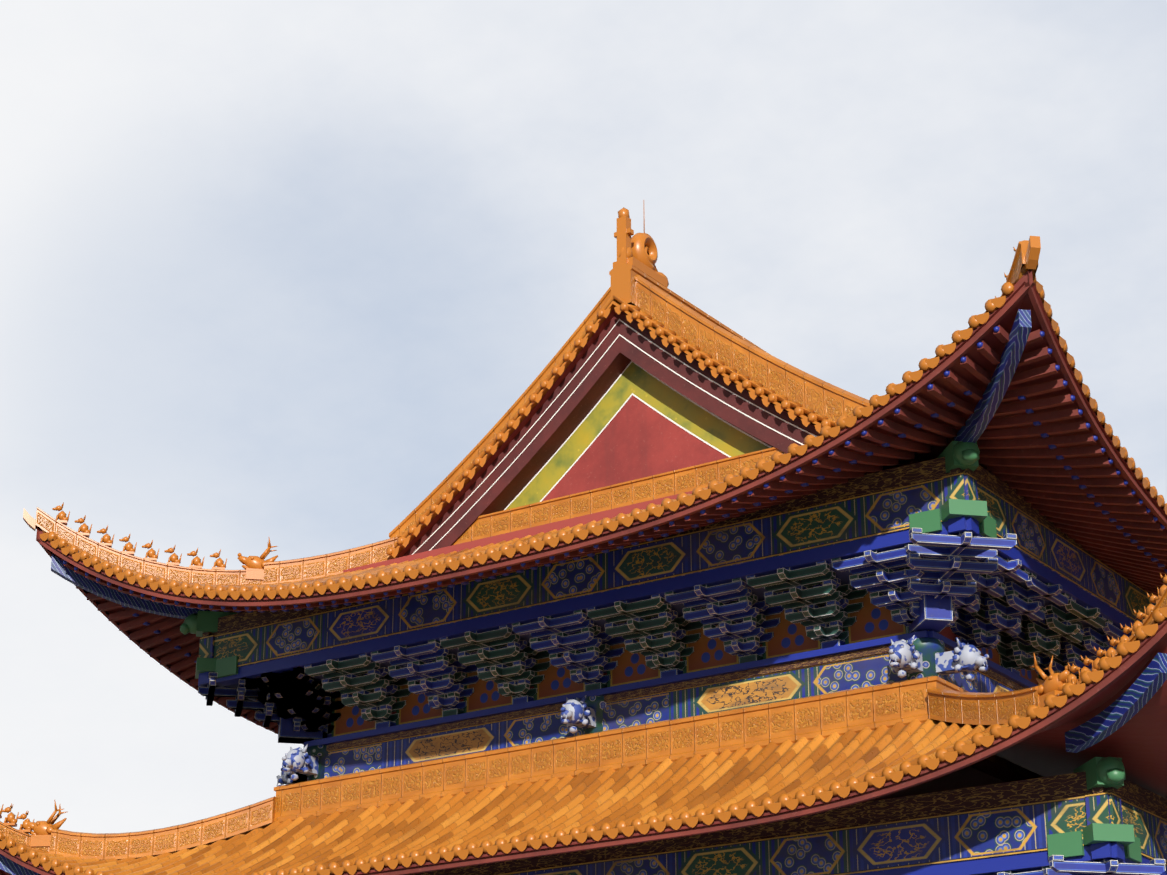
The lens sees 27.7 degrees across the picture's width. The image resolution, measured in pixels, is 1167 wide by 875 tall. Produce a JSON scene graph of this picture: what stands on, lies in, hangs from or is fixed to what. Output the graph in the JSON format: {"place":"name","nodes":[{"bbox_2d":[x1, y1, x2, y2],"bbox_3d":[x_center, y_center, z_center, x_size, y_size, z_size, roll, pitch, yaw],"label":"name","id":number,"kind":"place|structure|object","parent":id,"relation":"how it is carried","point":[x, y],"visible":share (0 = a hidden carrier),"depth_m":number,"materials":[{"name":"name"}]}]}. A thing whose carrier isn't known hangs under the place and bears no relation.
{"place":"outdoors","nodes":[
{"label":"outdoors","id":0,"kind":"place"},
{"bbox_2d":[0,281,1166,874],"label":"roof underside","id":1,"kind":"structure","parent":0,"point":[1138,743],"depth_m":23.00,"materials":[{"name":"red wood"}]},
{"bbox_2d":[1,264,1164,874],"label":"roof tiles","id":2,"kind":"object","parent":1,"relation":"on","point":[691,786],"visible":0.25,"depth_m":25.47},
{"bbox_2d":[0,281,1166,874],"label":"eave tiles","id":3,"kind":"object","parent":2,"relation":"attached to","point":[854,783],"visible":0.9,"depth_m":23.83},
{"bbox_2d":[0,240,1166,859],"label":"ridges","id":4,"kind":"object","parent":1,"relation":"on","point":[906,702],"visible":0.56,"depth_m":27.77,"materials":[{"name":"orange ceramic"}]},
{"bbox_2d":[0,207,1166,846],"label":"ornaments","id":5,"kind":"object","parent":4,"relation":"on","point":[638,251],"visible":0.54,"depth_m":29.13,"materials":[{"name":"orange ceramic"}]},
{"bbox_2d":[0,269,1166,874],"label":"eaves","id":6,"kind":"object","parent":1,"relation":"attached to","point":[1038,477],"visible":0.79,"depth_m":24.10,"materials":[{"name":"red wood"}]},
{"bbox_2d":[63,326,1166,729],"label":"rafters","id":7,"kind":"object","parent":6,"relation":"attached to","point":[951,404],"visible":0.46,"depth_m":24.45,"materials":[{"name":"red"}]},
{"bbox_2d":[0,0,1166,832],"label":"sky","id":8,"kind":"structure","parent":0,"point":[275,270],"materials":[{"name":"white"}]},
{"bbox_3d":[3.799,12.753,28.846,16.700,1.200,18.800,-14,-25,32],"label":"plinth","id":9,"kind":"object","parent":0,"visible":0},
{"bbox_2d":[328,459,1029,802],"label":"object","id":10,"kind":"object","parent":9,"relation":"on","point":[983,772],"depth_m":26.53,"materials":[{"name":"red"}]},
{"bbox_2d":[397,311,820,557],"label":"gable","id":11,"kind":"structure","parent":10,"relation":"on","point":[626,400],"depth_m":28.99,"materials":[{"name":"red"}]},
{"bbox_2d":[306,638,944,780],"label":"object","id":12,"kind":"object","parent":10,"relation":"on","point":[928,648],"visible":0.19,"depth_m":26.66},
{"bbox_2d":[276,635,988,785],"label":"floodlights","id":13,"kind":"object","parent":10,"relation":"on","point":[299,764],"visible":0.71,"depth_m":24.54,"materials":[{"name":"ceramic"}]},
{"bbox_2d":[198,457,1155,777],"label":"beams","id":14,"kind":"structure","parent":10,"relation":"attached to","point":[856,517],"depth_m":26.13,"materials":[{"name":"paint"}]},
{"bbox_2d":[0,309,1166,874],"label":"corner beams","id":15,"kind":"structure","parent":14,"relation":"attached to","point":[1128,703],"depth_m":22.72,"materials":[{"name":"blue wood"}]},
{"bbox_2d":[180,441,1141,862],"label":"corner brackets","id":16,"kind":"object","parent":14,"relation":"attached to","point":[1104,771],"visible":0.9,"depth_m":23.68,"materials":[{"name":"green wood"}]},
{"bbox_2d":[198,528,1131,743],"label":"brackets","id":17,"kind":"object","parent":14,"relation":"attached to","point":[919,583],"visible":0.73,"depth_m":26.14,"materials":[{"name":"blue wood"}]},
{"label":"columns","id":18,"kind":"structure","parent":10,"relation":"on"},
{"bbox_2d":[409,771,1166,874],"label":"beams","id":19,"kind":"structure","parent":18,"relation":"on","point":[993,829],"depth_m":23.00,"materials":[{"name":"paint"}]},
{"bbox_2d":[997,855,1165,874],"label":"brackets","id":20,"kind":"object","parent":18,"relation":"on","point":[1058,864],"visible":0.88,"depth_m":21.83,"materials":[{"name":"blue wood"}]}
]}

